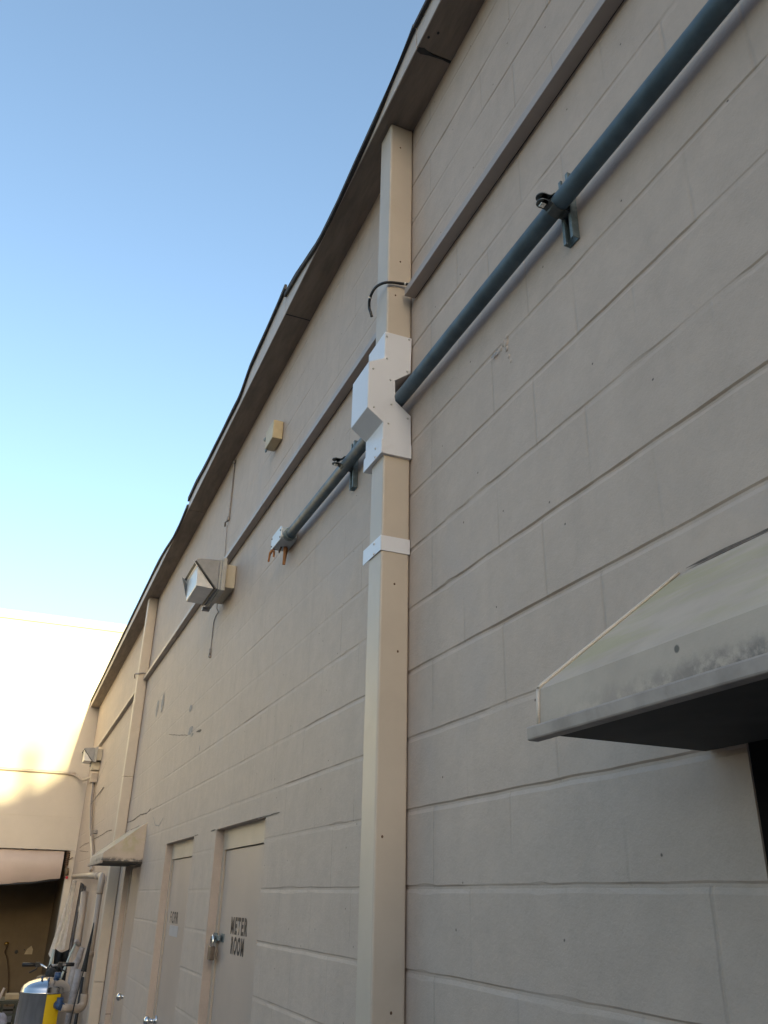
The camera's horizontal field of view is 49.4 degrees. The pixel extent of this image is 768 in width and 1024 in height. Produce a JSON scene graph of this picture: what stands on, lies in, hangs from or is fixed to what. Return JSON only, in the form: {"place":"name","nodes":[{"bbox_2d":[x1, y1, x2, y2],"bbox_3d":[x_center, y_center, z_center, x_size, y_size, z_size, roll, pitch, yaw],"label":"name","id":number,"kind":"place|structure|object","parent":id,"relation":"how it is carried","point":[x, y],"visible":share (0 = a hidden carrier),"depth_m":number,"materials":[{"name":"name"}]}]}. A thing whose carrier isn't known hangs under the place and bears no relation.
{"place":"outdoors","nodes":[
{"label":"outdoors","id":0,"kind":"place"},
{"bbox_2d":[2,1006,16,1022],"bbox_3d":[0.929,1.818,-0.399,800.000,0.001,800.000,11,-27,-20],"label":"ground","id":1,"kind":"structure","parent":0,"point":[9,1017],"depth_m":13.73,"materials":[{"name":"concrete"}]},
{"bbox_2d":[0,1013,6,1023],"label":"plastic bag","id":2,"kind":"object","parent":1,"relation":"on","point":[3,1018],"visible":1,"depth_m":8.58,"materials":[{"name":"white plastic"}]},
{"bbox_2d":[0,997,17,1023],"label":"wire crate","id":3,"kind":"object","parent":1,"relation":"on","point":[3,1001],"visible":0.81,"depth_m":9.18,"materials":[{"name":"grey metal"}]},
{"bbox_2d":[5,993,19,999],"bbox_3d":[-4.160,5.419,9.378,0.170,0.086,0.200,11,-27,-20],"label":"carton","id":4,"kind":"object","parent":3,"relation":"on","point":[10,996],"visible":0.92,"depth_m":9.29,"materials":[{"name":"cardboard"}]},
{"bbox_2d":[14,972,69,1023],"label":"steel tank","id":5,"kind":"object","parent":1,"relation":"on","point":[42,1000],"visible":1,"depth_m":7.70,"materials":[{"name":"grey metal"}]},
{"bbox_2d":[48,949,54,965],"bbox_3d":[-4.079,5.864,9.934,0.059,1.164,0.162,-4,-26,12],"label":"teal pole","id":6,"kind":"object","parent":1,"relation":"on","point":[52,956],"visible":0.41,"depth_m":10.18,"materials":[{"name":"metal"}]},
{"bbox_2d":[0,609,126,1006],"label":"end building","id":7,"kind":"structure","parent":1,"relation":"on","point":[52,669],"depth_m":14.54,"materials":[{"name":"beige paint"}]},
{"bbox_2d":[4,942,9,1005],"bbox_3d":[-6.591,8.049,14.559,0.247,0.982,0.114,11,-27,-20],"label":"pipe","id":8,"kind":"object","parent":7,"relation":"attached to","point":[6,944],"depth_m":14.62,"materials":[{"name":"gold metal"}]},
{"bbox_2d":[0,847,72,885],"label":"rolling shutter","id":9,"kind":"object","parent":7,"relation":"attached to","point":[26,866],"visible":1,"depth_m":13.49,"materials":[{"name":"paint"}]},
{"bbox_2d":[0,767,94,871],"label":"wall pipe","id":10,"kind":"object","parent":7,"relation":"attached to","point":[66,773],"depth_m":13.81,"materials":[{"name":"beige plastic"}]},
{"bbox_2d":[59,939,80,978],"bbox_3d":[-3.545,5.368,9.035,0.327,1.326,0.069,21,-31,-35],"label":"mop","id":11,"kind":"object","parent":1,"relation":"on","point":[77,942],"visible":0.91,"depth_m":9.28},
{"bbox_2d":[65,969,81,1023],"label":"grey tube","id":12,"kind":"object","parent":1,"relation":"on","point":[75,983],"visible":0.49,"depth_m":9.03,"materials":[{"name":"grey plastic"}]},
{"bbox_2d":[67,947,84,995],"bbox_3d":[-3.439,5.422,9.051,0.098,1.248,0.216,-4,-26,12],"label":"tarpaulin roll","id":13,"kind":"object","parent":1,"relation":"on","point":[78,958],"visible":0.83,"depth_m":9.23,"materials":[{"name":"grey fabric"}]},
{"bbox_2d":[69,891,87,971],"bbox_3d":[-3.672,5.463,9.820,0.094,1.828,0.182,11,-27,-20],"label":"sheet","id":14,"kind":"object","parent":1,"relation":"on","point":[82,908],"visible":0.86,"depth_m":10.02,"materials":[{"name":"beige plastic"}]},
{"bbox_2d":[74,977,83,1023],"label":"dark pole","id":15,"kind":"object","parent":1,"relation":"on","point":[78,1001],"visible":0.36,"depth_m":8.92,"materials":[{"name":"metal"}]},
{"bbox_2d":[69,923,93,1023],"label":"closed umbrella","id":16,"kind":"object","parent":1,"relation":"on","point":[84,966],"visible":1,"depth_m":7.89,"materials":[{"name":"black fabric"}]},
{"bbox_2d":[60,0,767,1023],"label":"block building","id":17,"kind":"structure","parent":1,"relation":"on","point":[588,414],"depth_m":2.24,"materials":[{"name":"paint"}]},
{"bbox_2d":[69,883,86,951],"bbox_3d":[-3.843,5.101,10.476,0.059,0.830,0.126,-17,-30,34],"label":"grey sheet","id":18,"kind":"object","parent":17,"relation":"hanging from","point":[81,889],"visible":0.52,"depth_m":10.46,"materials":[{"name":"grey fabric"}]},
{"bbox_2d":[60,872,104,1013],"bbox_3d":[-3.639,4.835,9.651,0.260,1.258,4.090,11,-27,-20],"label":"waste pipe","id":19,"kind":"object","parent":17,"relation":"attached to","point":[84,995],"visible":0.99,"depth_m":8.05,"materials":[{"name":"beige plastic"}]},
{"bbox_2d":[53,949,68,980],"bbox_3d":[-3.890,5.593,9.959,0.180,0.680,0.080,11,-27,-20],"label":"black coat","id":20,"kind":"object","parent":19,"relation":"hanging from","point":[61,956],"visible":0.23,"depth_m":10.05,"materials":[{"name":"fabric"}]},
{"bbox_2d":[49,881,76,956],"bbox_3d":[-4.142,5.236,10.752,0.200,0.894,0.058,11,-27,-20],"label":"canvas sheet","id":21,"kind":"object","parent":19,"relation":"hanging from","point":[59,940],"visible":0.94,"depth_m":10.72,"materials":[{"name":"beige fabric"}]},
{"bbox_2d":[81,747,102,766],"bbox_3d":[-4.417,3.684,12.563,0.290,0.240,0.426,11,-27,-20],"label":"wall lamp","id":22,"kind":"object","parent":17,"relation":"attached to","point":[90,755],"visible":0.9,"depth_m":12.42,"materials":[{"name":"metal"}]},
{"bbox_2d":[89,762,99,783],"bbox_3d":[-4.341,3.906,12.502,0.113,0.285,0.230,11,-27,-20],"label":"conduit box","id":23,"kind":"object","parent":17,"relation":"attached to","point":[95,767],"visible":0.99,"depth_m":12.44,"materials":[{"name":"beige plastic"}]},
{"bbox_2d":[89,782,103,835],"bbox_3d":[-4.049,4.121,11.661,0.071,0.812,1.356,11,-27,-20],"label":"twisted wire","id":24,"kind":"object","parent":17,"relation":"attached to","point":[94,831],"visible":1,"depth_m":11.69,"materials":[{"name":"beige metal"}]},
{"bbox_2d":[98,691,134,746],"bbox_3d":[-3.497,2.723,10.958,0.048,0.036,4.720,11,-27,-20],"label":"cable raceway","id":25,"kind":"object","parent":17,"relation":"attached to","point":[119,717],"visible":0.74,"depth_m":10.89,"materials":[{"name":"metal"}]},
{"bbox_2d":[88,823,146,866],"bbox_3d":[-2.363,2.939,7.366,0.339,0.336,1.102,11,-27,-20],"label":"door canopy","id":26,"kind":"object","parent":17,"relation":"attached to","point":[124,849],"visible":1,"depth_m":6.93,"materials":[{"name":"metal"}]},
{"bbox_2d":[86,598,158,1023],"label":"downspout","id":27,"kind":"object","parent":17,"relation":"attached to","point":[98,980],"visible":1,"depth_m":8.31,"materials":[{"name":"beige metal"}]},
{"bbox_2d":[111,866,140,1023],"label":"door","id":28,"kind":"structure","parent":17,"relation":"in","point":[127,937],"depth_m":7.26,"materials":[{"name":"paint"}]},
{"bbox_2d":[143,857,191,1023],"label":"door","id":29,"kind":"structure","parent":17,"relation":"in","point":[171,959],"depth_m":5.43,"materials":[{"name":"paint"}]},
{"bbox_2d":[182,558,235,611],"bbox_3d":[-1.168,0.478,5.517,0.290,0.240,0.426,11,-27,-20],"label":"wall lamp","id":30,"kind":"object","parent":17,"relation":"attached to","point":[208,584],"visible":1,"depth_m":5.39,"materials":[{"name":"metal"}]},
{"bbox_2d":[208,604,218,657],"bbox_3d":[-1.149,0.793,5.669,0.029,0.334,0.316,8,-26,-14],"label":"hanging wire","id":31,"kind":"object","parent":30,"relation":"hanging from","point":[210,650],"visible":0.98,"depth_m":5.76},
{"bbox_2d":[207,934,214,959],"bbox_3d":[-0.893,2.254,4.323,0.024,0.120,0.064,11,-27,-20],"label":"padlock","id":32,"kind":"object","parent":17,"relation":"hanging from","point":[211,951],"visible":1,"depth_m":4.30,"materials":[{"name":"silver metal"}]},
{"bbox_2d":[224,460,235,556],"bbox_3d":[-1.135,0.006,6.072,0.029,0.861,0.085,11,-27,-20],"label":"dead wire","id":33,"kind":"object","parent":17,"relation":"attached to","point":[228,516],"visible":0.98,"depth_m":6.08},
{"bbox_2d":[211,844,263,1023],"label":"door","id":34,"kind":"structure","parent":17,"relation":"in","point":[237,937],"depth_m":4.04,"materials":[{"name":"paint"}]},
{"bbox_2d":[143,332,375,679],"bbox_3d":[-1.247,0.501,6.078,0.048,0.036,6.646,11,-27,-20],"label":"cable raceway","id":35,"kind":"object","parent":17,"relation":"attached to","point":[343,390],"visible":0.84,"depth_m":4.40,"materials":[{"name":"metal"}]},
{"bbox_2d":[264,420,283,452],"bbox_3d":[-0.663,-0.440,4.969,0.066,0.133,0.209,11,-27,-20],"label":"sensor box","id":36,"kind":"object","parent":17,"relation":"attached to","point":[273,438],"visible":1,"depth_m":4.90,"materials":[{"name":"plastic"}]},
{"bbox_2d":[268,526,296,564],"bbox_3d":[-0.512,0.180,4.195,0.091,0.162,0.204,11,-27,-20],"label":"junction box","id":37,"kind":"object","parent":17,"relation":"attached to","point":[279,542],"visible":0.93,"depth_m":4.19,"materials":[{"name":"metal"}]},
{"bbox_2d":[332,440,357,490],"bbox_3d":[-0.164,-0.200,3.444,0.106,0.216,0.041,11,-27,-20],"label":"strut bracket","id":38,"kind":"object","parent":17,"relation":"attached to","point":[353,471],"visible":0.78,"depth_m":3.43,"materials":[{"name":"metal"}]},
{"bbox_2d":[351,125,411,1023],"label":"downspout","id":39,"kind":"object","parent":17,"relation":"attached to","point":[381,422],"visible":1,"depth_m":2.65,"materials":[{"name":"beige metal"}]},
{"bbox_2d":[368,281,407,316],"bbox_3d":[0.002,-0.828,3.189,0.193,0.091,0.083,-15,-29,30],"label":"black cable","id":40,"kind":"object","parent":39,"relation":"attached to","point":[376,287],"visible":0.96,"depth_m":3.19,"materials":[{"name":"black rubber"}]},
{"bbox_2d":[283,0,739,540],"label":"conduit","id":41,"kind":"object","parent":17,"relation":"attached to","point":[701,28],"visible":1,"depth_m":2.09,"materials":[{"name":"metal"}]},
{"bbox_2d":[405,0,623,297],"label":"cable raceway","id":42,"kind":"object","parent":17,"relation":"attached to","point":[594,25],"visible":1,"depth_m":2.48,"materials":[{"name":"metal"}]},
{"bbox_2d":[536,172,579,247],"bbox_3d":[0.437,-0.788,2.139,0.106,0.216,0.041,11,-27,-20],"label":"strut bracket","id":43,"kind":"object","parent":17,"relation":"attached to","point":[568,216],"visible":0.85,"depth_m":2.12,"materials":[{"name":"metal"}]},
{"bbox_2d":[527,528,767,750],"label":"door canopy","id":44,"kind":"object","parent":17,"relation":"attached to","point":[677,660],"visible":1,"depth_m":1.15,"materials":[{"name":"metal"}]},
{"bbox_2d":[22,962,74,977],"bbox_3d":[-3.625,5.320,8.710,0.512,1.148,1.716,11,-27,-20],"label":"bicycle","id":45,"kind":"object","parent":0,"point":[38,964],"visible":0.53,"depth_m":8.56,"materials":[{"name":"black metal"}]},
{"bbox_2d":[45,964,56,976],"bbox_3d":[-3.378,4.673,8.477,0.108,0.137,0.130,0,-25,2],"label":"black bag","id":46,"kind":"object","parent":45,"relation":"hanging from","point":[50,972],"visible":0.77,"depth_m":8.43,"materials":[{"name":"fabric"}]},
{"bbox_2d":[0,0,424,624],"label":"sky","id":47,"kind":"structure","parent":0,"point":[167,167],"materials":[{"name":"blue"}]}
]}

